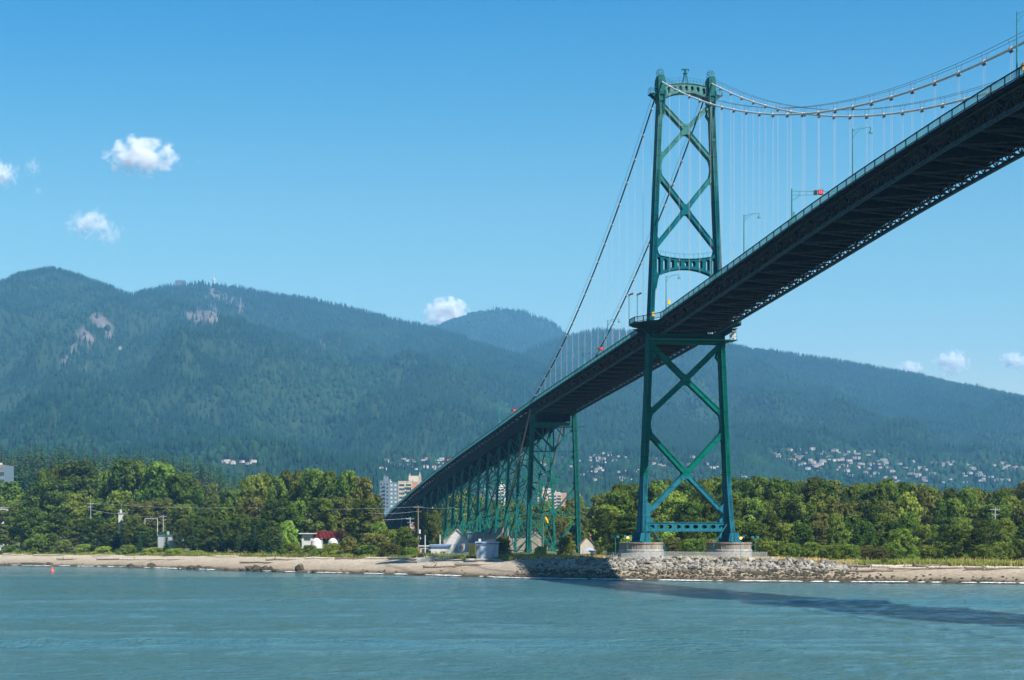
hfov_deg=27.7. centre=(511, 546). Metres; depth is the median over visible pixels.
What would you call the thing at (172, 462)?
conifer tree
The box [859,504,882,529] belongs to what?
dark tree
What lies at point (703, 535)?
round tree
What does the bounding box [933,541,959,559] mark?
shrub
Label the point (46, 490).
dark tree
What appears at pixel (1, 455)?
conifer tree
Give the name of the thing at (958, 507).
broadleaf tree
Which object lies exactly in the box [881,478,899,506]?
broadleaf tree
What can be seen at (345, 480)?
broadleaf tree
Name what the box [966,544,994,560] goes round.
shrub
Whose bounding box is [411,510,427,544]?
broadleaf tree
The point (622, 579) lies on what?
foam
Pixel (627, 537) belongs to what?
pier floodlight
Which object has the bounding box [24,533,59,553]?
shrub
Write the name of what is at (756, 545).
shrub
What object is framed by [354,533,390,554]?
shrub
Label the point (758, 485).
broadleaf tree
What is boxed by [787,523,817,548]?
dark tree
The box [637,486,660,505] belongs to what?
broadleaf tree
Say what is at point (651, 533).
broadleaf tree
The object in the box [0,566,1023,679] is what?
water
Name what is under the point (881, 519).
round tree
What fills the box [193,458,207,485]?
conifer tree
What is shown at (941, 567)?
driftwood log
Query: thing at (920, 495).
broadleaf tree
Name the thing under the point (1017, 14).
street lamp
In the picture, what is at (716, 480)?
broadleaf tree
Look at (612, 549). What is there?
shrub
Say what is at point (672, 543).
shrub
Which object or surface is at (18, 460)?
conifer tree
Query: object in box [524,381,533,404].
street lamp
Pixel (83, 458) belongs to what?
conifer tree
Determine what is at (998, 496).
dark tree
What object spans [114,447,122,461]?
conifer tree
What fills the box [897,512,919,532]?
broadleaf tree
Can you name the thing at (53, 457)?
conifer tree
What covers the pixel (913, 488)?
round tree
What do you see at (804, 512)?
broadleaf tree
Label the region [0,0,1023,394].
sky
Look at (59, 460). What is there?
conifer tree
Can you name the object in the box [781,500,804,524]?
dark tree
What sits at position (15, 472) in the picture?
conifer tree
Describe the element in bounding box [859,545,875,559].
shrub
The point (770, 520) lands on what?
dark tree
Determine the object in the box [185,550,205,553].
shrub
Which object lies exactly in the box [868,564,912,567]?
driftwood log
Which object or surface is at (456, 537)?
white warehouse
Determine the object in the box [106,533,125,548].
dark tree
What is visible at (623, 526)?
dark tree
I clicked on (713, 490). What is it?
broadleaf tree
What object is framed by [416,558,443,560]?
driftwood log
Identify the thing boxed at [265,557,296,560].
driftwood log
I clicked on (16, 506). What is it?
broadleaf tree
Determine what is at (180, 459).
conifer tree
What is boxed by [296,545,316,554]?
shrub
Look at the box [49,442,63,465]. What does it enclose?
conifer tree
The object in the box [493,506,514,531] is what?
broadleaf tree
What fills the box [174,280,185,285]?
mountain lodge
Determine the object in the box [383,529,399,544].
shrub
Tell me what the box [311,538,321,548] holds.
storage tank
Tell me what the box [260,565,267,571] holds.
boulder
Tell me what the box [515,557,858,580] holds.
riprap
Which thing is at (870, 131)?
street lamp
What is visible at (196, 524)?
dark tree
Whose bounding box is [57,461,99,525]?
dark tree
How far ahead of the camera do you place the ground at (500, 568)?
507.81 m
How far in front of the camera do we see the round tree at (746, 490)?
628.97 m
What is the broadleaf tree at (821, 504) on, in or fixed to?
on the ground at (500, 568)
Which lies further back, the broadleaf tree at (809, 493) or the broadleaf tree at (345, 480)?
the broadleaf tree at (345, 480)
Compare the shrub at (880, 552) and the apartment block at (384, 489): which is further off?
the apartment block at (384, 489)
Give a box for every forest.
[0,265,814,507]
[434,305,566,353]
[520,327,1023,493]
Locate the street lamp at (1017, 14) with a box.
[1016,11,1023,78]
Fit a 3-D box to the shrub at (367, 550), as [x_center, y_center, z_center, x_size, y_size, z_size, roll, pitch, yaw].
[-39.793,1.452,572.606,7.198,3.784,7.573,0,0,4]
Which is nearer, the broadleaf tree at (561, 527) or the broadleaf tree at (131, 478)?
the broadleaf tree at (561, 527)
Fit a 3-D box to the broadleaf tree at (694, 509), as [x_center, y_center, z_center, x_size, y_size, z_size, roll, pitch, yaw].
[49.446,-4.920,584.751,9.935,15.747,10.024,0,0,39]
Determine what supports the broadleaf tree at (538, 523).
on the ground at (500, 568)
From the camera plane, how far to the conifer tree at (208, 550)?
682.85 m
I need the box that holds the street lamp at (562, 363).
[562,352,573,378]
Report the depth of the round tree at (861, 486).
683.47 m
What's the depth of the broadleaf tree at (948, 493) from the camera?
665.73 m
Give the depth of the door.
639.95 m
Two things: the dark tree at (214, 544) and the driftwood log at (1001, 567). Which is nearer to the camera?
the driftwood log at (1001, 567)
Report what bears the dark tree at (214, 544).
on the ground at (500, 568)
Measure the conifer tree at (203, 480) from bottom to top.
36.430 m
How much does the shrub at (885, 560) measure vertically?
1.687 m
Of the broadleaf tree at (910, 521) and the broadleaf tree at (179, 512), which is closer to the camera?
the broadleaf tree at (910, 521)
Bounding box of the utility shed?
[475,539,499,561]
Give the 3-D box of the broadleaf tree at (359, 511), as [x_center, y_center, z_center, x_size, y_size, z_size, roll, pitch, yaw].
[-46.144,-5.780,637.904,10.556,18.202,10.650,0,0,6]
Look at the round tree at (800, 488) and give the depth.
666.96 m
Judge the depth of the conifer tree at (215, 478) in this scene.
1269.60 m
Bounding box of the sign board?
[458,544,464,555]
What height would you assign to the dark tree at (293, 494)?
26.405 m
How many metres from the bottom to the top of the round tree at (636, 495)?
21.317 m
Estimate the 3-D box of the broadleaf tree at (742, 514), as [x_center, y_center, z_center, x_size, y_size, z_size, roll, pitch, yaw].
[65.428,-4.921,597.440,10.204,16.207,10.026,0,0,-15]
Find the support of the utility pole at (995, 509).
on the ground at (500, 568)
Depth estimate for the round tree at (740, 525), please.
526.11 m
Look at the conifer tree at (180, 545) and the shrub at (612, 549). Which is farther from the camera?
the conifer tree at (180, 545)
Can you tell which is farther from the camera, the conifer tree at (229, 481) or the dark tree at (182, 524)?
the conifer tree at (229, 481)
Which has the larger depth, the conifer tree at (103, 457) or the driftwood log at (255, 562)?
the conifer tree at (103, 457)
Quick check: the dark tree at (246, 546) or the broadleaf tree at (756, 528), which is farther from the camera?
the dark tree at (246, 546)
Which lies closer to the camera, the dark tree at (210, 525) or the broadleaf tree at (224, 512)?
the dark tree at (210, 525)
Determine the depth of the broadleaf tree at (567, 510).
989.33 m
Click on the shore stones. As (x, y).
(869, 578)
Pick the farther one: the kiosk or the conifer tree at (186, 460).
the conifer tree at (186, 460)
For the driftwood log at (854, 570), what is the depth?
409.78 m
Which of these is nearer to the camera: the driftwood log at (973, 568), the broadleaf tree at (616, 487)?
the driftwood log at (973, 568)
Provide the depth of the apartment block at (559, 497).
1899.94 m
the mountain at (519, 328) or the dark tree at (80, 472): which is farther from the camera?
the mountain at (519, 328)
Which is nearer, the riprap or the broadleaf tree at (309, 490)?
the riprap
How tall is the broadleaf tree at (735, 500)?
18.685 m
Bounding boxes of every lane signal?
[499,409,523,422]
[582,347,616,371]
[791,189,839,217]
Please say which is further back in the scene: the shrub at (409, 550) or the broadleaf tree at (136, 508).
the broadleaf tree at (136, 508)
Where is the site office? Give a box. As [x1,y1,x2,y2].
[430,544,451,553]
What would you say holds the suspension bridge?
on the ground at (500, 568)
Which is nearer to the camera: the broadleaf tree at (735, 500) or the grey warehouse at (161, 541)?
the broadleaf tree at (735, 500)
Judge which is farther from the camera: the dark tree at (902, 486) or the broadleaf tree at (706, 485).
the broadleaf tree at (706, 485)
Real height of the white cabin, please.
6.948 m
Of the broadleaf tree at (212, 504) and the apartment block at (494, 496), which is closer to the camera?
the broadleaf tree at (212, 504)
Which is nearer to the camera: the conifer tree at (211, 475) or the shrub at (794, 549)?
the shrub at (794, 549)
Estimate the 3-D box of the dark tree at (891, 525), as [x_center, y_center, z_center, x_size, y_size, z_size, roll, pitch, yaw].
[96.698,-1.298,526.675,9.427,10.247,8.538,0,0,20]
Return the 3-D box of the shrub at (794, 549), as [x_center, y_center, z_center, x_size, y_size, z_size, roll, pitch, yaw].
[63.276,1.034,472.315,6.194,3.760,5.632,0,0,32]
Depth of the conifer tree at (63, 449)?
1390.39 m
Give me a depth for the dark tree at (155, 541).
744.98 m
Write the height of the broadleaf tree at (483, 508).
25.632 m
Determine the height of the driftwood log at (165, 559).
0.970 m
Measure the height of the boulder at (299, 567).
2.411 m
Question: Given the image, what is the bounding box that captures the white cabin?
[299,533,316,547]
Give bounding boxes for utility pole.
[414,505,422,551]
[990,507,999,520]
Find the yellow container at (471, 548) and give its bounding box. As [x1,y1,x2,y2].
[468,543,475,555]
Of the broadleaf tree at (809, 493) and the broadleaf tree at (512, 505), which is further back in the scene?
the broadleaf tree at (512, 505)
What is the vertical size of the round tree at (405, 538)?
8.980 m
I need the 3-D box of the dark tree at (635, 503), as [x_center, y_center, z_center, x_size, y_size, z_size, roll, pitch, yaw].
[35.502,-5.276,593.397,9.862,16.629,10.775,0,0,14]
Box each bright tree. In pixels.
[280,520,300,551]
[350,520,365,545]
[369,521,390,539]
[658,525,680,552]
[659,491,687,521]
[882,528,919,560]
[893,492,923,524]
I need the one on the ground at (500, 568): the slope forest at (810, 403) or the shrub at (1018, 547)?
the shrub at (1018, 547)
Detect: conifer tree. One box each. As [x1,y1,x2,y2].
[0,445,4,462]
[12,448,23,480]
[12,453,18,484]
[16,450,24,480]
[17,459,26,498]
[22,444,36,475]
[22,444,38,471]
[24,458,31,494]
[26,457,38,497]
[28,449,37,482]
[34,443,37,468]
[36,444,43,475]
[37,445,48,473]
[47,445,58,469]
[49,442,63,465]
[49,453,62,468]
[53,443,70,463]
[80,446,90,460]
[85,446,95,467]
[95,451,109,472]
[100,449,104,469]
[101,447,110,471]
[112,529,119,552]
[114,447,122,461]
[136,534,143,552]
[160,529,170,552]
[170,453,176,471]
[175,528,184,551]
[177,453,186,475]
[178,454,192,472]
[178,455,191,472]
[182,456,197,475]
[187,532,197,551]
[191,458,197,481]
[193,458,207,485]
[196,458,208,484]
[201,469,207,495]
[203,471,219,494]
[204,470,221,494]
[206,460,211,480]
[206,463,217,483]
[206,536,211,553]
[216,525,225,552]
[217,471,232,488]
[218,466,224,490]
[233,529,242,553]
[249,528,259,553]
[265,531,272,553]
[275,535,282,553]
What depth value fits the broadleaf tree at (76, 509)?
828.06 m
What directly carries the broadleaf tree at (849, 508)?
on the ground at (500, 568)
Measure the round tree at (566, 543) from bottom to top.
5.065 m
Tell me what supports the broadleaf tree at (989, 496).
on the ground at (500, 568)
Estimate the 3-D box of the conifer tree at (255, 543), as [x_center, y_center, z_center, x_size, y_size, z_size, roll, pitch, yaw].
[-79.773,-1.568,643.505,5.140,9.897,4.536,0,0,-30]
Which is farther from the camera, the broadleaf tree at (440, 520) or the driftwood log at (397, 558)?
the broadleaf tree at (440, 520)
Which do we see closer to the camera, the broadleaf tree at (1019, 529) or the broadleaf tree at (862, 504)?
the broadleaf tree at (1019, 529)
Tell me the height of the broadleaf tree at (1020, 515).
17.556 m
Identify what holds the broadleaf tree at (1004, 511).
on the ground at (500, 568)
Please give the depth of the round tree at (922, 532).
540.60 m
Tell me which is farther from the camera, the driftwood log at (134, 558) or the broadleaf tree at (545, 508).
the broadleaf tree at (545, 508)
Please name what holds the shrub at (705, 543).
on the ground at (500, 568)
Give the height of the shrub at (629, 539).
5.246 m
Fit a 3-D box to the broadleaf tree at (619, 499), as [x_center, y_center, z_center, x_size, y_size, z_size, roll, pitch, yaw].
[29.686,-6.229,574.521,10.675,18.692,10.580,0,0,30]
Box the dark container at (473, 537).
[467,532,483,542]
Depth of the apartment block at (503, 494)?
1750.00 m
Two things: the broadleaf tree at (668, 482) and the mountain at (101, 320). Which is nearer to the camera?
the broadleaf tree at (668, 482)
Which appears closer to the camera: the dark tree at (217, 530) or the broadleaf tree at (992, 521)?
the broadleaf tree at (992, 521)
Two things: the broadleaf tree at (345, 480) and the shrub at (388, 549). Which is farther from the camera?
the broadleaf tree at (345, 480)
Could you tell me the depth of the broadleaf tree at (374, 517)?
635.66 m
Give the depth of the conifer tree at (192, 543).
697.85 m
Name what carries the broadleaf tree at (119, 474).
on the ground at (500, 568)
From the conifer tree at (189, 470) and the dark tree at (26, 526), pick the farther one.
the conifer tree at (189, 470)
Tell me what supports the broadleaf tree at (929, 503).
on the ground at (500, 568)
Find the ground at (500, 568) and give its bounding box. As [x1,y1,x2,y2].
[0,540,1023,583]
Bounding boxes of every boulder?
[147,562,156,566]
[193,565,203,569]
[251,565,260,570]
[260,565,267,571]
[295,563,303,570]
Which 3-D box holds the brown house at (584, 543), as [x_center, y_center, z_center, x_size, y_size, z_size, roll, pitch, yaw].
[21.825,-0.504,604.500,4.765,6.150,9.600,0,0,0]
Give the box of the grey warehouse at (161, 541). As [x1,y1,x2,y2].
[157,531,183,552]
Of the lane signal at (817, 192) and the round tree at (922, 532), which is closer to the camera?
the lane signal at (817, 192)
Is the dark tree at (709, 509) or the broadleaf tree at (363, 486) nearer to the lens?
the dark tree at (709, 509)
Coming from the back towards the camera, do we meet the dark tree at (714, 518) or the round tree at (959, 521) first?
the dark tree at (714, 518)
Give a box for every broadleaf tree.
[0,481,24,544]
[0,496,11,508]
[9,500,27,546]
[30,468,53,505]
[50,465,62,481]
[63,493,94,541]
[83,498,114,541]
[93,470,112,516]
[101,459,140,511]
[102,490,133,530]
[123,501,160,542]
[126,460,151,500]
[133,461,179,525]
[147,498,173,547]
[164,473,196,524]
[166,504,194,549]
[179,486,207,546]
[191,508,217,551]
[193,479,204,504]
[200,500,221,550]
[204,482,219,502]
[212,503,239,525]
[218,489,240,551]
[219,487,234,498]
[229,497,263,551]
[235,475,259,551]
[249,472,271,551]
[267,476,286,545]
[278,469,303,499]
[278,501,311,546]
[297,468,322,528]
[301,498,338,544]
[317,470,336,527]
[329,496,354,547]
[335,470,356,527]
[344,498,376,542]
[347,476,374,506]
[360,509,385,540]
[373,494,384,521]
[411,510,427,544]
[421,509,443,542]
[422,510,443,550]
[436,502,457,539]
[444,494,466,529]
[456,489,474,535]
[469,495,483,531]
[473,500,494,531]
[490,499,501,522]
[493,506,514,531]
[509,500,525,518]
[517,518,536,531]
[522,505,538,526]
[532,521,548,542]
[534,500,552,549]
[540,517,557,549]
[545,508,569,549]
[551,518,572,544]
[559,506,575,533]
[564,516,575,549]
[565,496,584,549]
[574,515,591,540]
[580,507,590,539]
[582,493,605,551]
[583,504,623,554]
[595,491,610,517]
[602,490,636,521]
[611,483,627,504]
[628,515,654,541]
[634,502,662,520]
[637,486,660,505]
[647,481,668,506]
[663,478,683,498]
[671,501,702,521]
[674,480,694,506]
[690,479,715,503]
[709,480,720,498]
[710,476,721,487]
[721,493,743,521]
[736,506,751,523]
[739,497,767,541]
[743,521,775,550]
[748,475,765,489]
[751,477,767,497]
[755,499,777,521]
[759,478,789,519]
[768,495,791,540]
[793,501,817,544]
[803,477,821,504]
[807,513,829,545]
[809,479,835,549]
[810,493,836,541]
[825,480,843,502]
[826,503,844,543]
[837,501,861,538]
[840,485,859,502]
[844,515,864,544]
[855,500,870,518]
[856,487,873,503]
[864,481,888,503]
[877,501,896,522]
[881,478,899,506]
[892,503,907,517]
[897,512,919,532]
[913,491,929,524]
[918,486,942,507]
[920,495,937,544]
[925,525,939,543]
[934,488,955,541]
[946,497,968,522]
[964,507,981,521]
[970,488,986,505]
[972,504,991,514]
[977,505,1012,538]
[980,517,999,552]
[985,492,994,504]
[998,495,1023,522]
[999,488,1017,495]
[1012,499,1023,524]
[1013,524,1023,538]
[1016,481,1023,500]
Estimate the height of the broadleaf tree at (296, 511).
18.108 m
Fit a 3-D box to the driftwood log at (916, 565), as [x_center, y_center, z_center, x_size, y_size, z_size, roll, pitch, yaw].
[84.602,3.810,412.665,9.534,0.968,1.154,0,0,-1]
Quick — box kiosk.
[419,545,429,553]
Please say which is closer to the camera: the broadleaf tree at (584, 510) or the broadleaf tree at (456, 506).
the broadleaf tree at (584, 510)
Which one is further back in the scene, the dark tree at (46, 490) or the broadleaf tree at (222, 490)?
the broadleaf tree at (222, 490)
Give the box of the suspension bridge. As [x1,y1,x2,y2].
[384,31,1023,557]
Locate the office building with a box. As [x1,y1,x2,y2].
[0,463,13,483]
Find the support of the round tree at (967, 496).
on the ground at (500, 568)
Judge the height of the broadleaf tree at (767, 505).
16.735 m
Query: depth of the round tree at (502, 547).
518.96 m
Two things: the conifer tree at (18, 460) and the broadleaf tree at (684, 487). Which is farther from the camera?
the conifer tree at (18, 460)
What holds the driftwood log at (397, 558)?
on the ground at (500, 568)
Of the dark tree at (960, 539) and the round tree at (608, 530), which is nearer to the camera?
the dark tree at (960, 539)
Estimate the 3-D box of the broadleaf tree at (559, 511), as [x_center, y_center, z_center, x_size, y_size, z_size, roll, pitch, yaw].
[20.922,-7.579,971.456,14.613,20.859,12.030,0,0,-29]
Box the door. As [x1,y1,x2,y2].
[454,544,459,553]
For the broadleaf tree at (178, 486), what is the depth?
823.63 m
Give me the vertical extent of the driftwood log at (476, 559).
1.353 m
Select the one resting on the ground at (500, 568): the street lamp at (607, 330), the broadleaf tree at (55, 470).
the broadleaf tree at (55, 470)
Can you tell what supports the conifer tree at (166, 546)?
on the ground at (500, 568)
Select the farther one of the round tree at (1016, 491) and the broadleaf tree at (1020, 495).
the round tree at (1016, 491)
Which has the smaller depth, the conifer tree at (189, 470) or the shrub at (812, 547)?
the shrub at (812, 547)
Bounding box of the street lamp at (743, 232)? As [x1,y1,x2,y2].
[743,213,760,261]
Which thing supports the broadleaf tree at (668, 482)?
on the ground at (500, 568)
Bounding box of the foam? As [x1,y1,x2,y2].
[30,565,1023,582]
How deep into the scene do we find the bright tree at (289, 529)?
639.08 m
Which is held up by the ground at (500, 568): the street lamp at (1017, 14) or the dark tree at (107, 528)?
the dark tree at (107, 528)
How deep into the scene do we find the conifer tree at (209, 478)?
1275.39 m
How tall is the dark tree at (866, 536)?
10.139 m
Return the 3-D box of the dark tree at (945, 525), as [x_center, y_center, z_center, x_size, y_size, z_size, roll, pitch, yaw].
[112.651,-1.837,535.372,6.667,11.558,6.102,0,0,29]
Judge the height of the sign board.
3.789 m
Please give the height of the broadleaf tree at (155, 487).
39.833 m
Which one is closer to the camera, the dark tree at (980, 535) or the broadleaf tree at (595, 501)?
the dark tree at (980, 535)
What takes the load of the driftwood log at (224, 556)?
on the ground at (500, 568)
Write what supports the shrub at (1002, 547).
on the ground at (500, 568)
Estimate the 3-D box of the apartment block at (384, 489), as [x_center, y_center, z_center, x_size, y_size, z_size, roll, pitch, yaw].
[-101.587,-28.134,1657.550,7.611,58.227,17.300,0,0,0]
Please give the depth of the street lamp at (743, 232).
390.74 m
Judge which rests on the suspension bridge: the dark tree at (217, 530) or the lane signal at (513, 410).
the lane signal at (513, 410)
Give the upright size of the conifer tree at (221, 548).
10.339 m
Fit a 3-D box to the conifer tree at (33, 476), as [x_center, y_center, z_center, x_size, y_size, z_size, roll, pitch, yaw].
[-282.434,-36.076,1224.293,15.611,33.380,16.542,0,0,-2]
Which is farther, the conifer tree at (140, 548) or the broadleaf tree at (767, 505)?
the conifer tree at (140, 548)
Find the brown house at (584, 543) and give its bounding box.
[578,534,595,553]
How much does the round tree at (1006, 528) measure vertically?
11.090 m
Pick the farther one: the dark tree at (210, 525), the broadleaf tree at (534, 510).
the broadleaf tree at (534, 510)
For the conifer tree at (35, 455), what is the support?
on the ground at (500, 568)
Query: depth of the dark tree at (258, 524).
653.01 m
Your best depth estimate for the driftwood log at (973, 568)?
403.71 m
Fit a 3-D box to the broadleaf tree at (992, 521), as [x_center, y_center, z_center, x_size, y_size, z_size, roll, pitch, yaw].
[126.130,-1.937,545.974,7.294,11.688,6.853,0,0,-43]
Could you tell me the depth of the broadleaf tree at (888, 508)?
598.43 m
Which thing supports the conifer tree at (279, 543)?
on the ground at (500, 568)
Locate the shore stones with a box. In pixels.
[0,563,1018,583]
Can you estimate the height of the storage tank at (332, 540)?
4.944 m
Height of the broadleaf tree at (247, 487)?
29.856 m
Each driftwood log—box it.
[28,562,45,564]
[33,554,64,556]
[119,557,147,559]
[147,558,185,559]
[213,554,237,556]
[239,561,273,563]
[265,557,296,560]
[304,557,333,558]
[334,556,363,559]
[365,557,401,559]
[387,556,416,559]
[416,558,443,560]
[422,563,461,568]
[454,563,487,566]
[466,557,501,560]
[845,567,892,572]
[847,564,868,567]
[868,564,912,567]
[887,564,963,569]
[913,564,951,566]
[927,564,980,568]
[964,566,983,569]
[982,563,1023,569]
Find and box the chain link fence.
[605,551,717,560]
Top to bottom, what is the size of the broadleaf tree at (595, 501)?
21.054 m
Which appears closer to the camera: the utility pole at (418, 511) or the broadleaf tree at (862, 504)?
the utility pole at (418, 511)
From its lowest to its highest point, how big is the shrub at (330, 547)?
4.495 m
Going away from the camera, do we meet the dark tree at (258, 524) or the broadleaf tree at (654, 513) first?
the broadleaf tree at (654, 513)
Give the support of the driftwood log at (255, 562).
on the ground at (500, 568)
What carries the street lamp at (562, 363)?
on the suspension bridge
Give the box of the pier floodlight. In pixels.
[624,535,631,556]
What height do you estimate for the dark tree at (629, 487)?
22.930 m
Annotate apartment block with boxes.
[380,475,389,519]
[388,472,432,546]
[479,485,495,513]
[498,482,505,505]
[537,487,580,507]
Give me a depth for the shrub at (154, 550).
725.29 m
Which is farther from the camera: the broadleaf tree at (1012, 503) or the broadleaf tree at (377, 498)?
the broadleaf tree at (377, 498)
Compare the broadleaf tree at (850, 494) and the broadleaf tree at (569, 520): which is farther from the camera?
the broadleaf tree at (569, 520)
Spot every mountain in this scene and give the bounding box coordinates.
[0,273,713,519]
[447,311,559,352]
[533,337,1023,488]
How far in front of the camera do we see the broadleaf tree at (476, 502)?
1072.41 m
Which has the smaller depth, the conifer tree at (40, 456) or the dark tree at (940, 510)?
the dark tree at (940, 510)
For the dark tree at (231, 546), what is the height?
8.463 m
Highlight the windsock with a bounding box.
[543,515,548,546]
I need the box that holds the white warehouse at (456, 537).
[443,529,467,553]
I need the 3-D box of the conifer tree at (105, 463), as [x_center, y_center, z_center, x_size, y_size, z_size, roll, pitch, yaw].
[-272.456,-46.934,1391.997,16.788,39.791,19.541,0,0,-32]
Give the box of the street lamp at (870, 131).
[852,127,872,185]
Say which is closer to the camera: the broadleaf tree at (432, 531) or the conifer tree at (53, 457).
the broadleaf tree at (432, 531)
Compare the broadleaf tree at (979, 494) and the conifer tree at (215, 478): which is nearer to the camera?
the broadleaf tree at (979, 494)
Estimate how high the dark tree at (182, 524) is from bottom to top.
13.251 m
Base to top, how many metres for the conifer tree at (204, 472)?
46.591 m
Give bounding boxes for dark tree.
[0,509,22,547]
[8,507,45,541]
[20,479,74,538]
[43,512,73,545]
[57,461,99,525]
[66,523,87,547]
[80,518,107,546]
[95,523,118,546]
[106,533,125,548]
[118,515,144,544]
[131,526,156,551]
[148,532,164,546]
[172,519,190,548]
[186,515,207,549]
[193,531,212,550]
[202,520,219,551]
[207,534,219,550]
[213,520,233,550]
[223,531,241,551]
[227,514,252,551]
[239,534,258,551]
[249,518,270,551]
[256,498,290,551]
[258,534,271,551]
[263,527,287,551]
[286,481,306,542]
[318,483,347,538]
[612,514,636,541]
[621,483,637,499]
[625,499,637,511]
[674,515,696,545]
[702,499,720,517]
[707,514,720,540]
[714,477,742,502]
[762,513,781,540]
[781,479,801,502]
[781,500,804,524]
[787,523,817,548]
[851,521,878,549]
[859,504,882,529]
[878,521,910,554]
[889,482,912,507]
[930,498,960,540]
[935,517,952,541]
[942,525,972,558]
[964,528,991,557]
[970,520,992,543]
[987,490,1011,519]
[1013,508,1022,552]
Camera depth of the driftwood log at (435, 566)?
497.92 m
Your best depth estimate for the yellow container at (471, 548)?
530.00 m
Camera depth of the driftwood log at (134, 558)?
688.43 m
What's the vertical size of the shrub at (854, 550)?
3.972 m
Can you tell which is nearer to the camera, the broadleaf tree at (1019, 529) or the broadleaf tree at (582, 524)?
the broadleaf tree at (1019, 529)
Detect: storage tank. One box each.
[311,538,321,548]
[328,538,337,544]
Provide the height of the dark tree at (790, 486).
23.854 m
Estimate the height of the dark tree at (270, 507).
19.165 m
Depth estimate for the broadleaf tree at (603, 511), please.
568.56 m
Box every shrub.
[0,545,21,553]
[19,539,43,552]
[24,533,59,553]
[50,539,74,553]
[74,544,97,553]
[90,546,112,554]
[115,545,136,554]
[141,547,163,554]
[161,548,186,555]
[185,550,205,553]
[279,543,303,554]
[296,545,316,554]
[308,548,325,556]
[321,543,340,555]
[329,550,339,555]
[338,537,358,554]
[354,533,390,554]
[356,545,377,555]
[377,543,402,556]
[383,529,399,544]
[399,547,416,556]
[534,546,546,553]
[606,542,618,554]
[620,537,631,541]
[663,537,683,555]
[680,539,706,555]
[701,539,715,554]
[750,538,768,557]
[759,541,785,556]
[779,543,803,557]
[798,541,821,558]
[817,545,841,559]
[837,544,861,559]
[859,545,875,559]
[872,546,893,559]
[879,558,889,562]
[915,545,942,559]
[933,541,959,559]
[958,551,973,559]
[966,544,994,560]
[989,553,1005,561]
[992,542,1014,560]
[1008,538,1023,560]
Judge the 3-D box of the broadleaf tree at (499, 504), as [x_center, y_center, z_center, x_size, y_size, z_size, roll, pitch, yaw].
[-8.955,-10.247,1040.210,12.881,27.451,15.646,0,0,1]
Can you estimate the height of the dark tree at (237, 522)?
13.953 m
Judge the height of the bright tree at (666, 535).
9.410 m
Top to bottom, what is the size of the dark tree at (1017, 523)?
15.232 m
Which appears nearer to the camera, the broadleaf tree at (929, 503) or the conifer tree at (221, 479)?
the broadleaf tree at (929, 503)
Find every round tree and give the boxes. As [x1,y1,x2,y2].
[395,527,419,552]
[495,536,512,555]
[554,537,575,554]
[595,512,621,554]
[633,486,638,500]
[650,518,663,542]
[690,518,711,553]
[734,520,747,541]
[735,478,756,498]
[772,523,803,551]
[795,480,809,551]
[826,513,852,552]
[854,482,868,498]
[871,512,895,557]
[908,483,926,495]
[909,525,936,547]
[950,517,974,557]
[956,487,981,507]
[989,518,1016,554]
[1013,487,1023,554]
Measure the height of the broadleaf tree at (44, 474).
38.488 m
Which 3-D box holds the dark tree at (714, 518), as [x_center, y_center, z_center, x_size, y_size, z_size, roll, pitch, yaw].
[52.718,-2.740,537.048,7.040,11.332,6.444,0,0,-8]
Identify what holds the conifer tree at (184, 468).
on the ground at (500, 568)
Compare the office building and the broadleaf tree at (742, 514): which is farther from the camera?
the office building
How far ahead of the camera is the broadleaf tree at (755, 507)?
592.64 m
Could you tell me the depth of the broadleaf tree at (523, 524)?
784.92 m
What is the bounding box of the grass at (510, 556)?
[0,550,1023,566]
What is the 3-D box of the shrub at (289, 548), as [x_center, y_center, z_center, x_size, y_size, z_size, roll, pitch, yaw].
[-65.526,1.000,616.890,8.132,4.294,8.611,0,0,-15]
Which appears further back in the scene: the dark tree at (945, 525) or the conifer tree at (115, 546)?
the conifer tree at (115, 546)
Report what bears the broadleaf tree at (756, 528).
on the ground at (500, 568)
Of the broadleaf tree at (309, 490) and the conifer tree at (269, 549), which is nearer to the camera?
the conifer tree at (269, 549)
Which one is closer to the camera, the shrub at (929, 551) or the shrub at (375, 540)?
the shrub at (929, 551)
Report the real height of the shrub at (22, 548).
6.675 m
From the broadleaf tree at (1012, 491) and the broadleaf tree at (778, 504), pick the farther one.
the broadleaf tree at (1012, 491)
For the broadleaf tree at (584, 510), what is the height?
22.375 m
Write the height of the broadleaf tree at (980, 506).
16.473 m
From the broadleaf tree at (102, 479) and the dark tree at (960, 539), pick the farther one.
the broadleaf tree at (102, 479)
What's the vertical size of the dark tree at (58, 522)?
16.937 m
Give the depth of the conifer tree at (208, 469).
1461.27 m
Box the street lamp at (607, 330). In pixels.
[607,319,620,353]
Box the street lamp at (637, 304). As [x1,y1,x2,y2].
[637,292,641,326]
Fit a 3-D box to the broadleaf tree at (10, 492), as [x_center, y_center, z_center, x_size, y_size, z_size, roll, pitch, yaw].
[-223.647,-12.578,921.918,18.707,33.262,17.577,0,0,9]
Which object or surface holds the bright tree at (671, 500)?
on the ground at (500, 568)
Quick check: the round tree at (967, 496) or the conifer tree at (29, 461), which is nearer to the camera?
the round tree at (967, 496)
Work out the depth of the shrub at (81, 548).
769.75 m
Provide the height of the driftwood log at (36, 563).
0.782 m

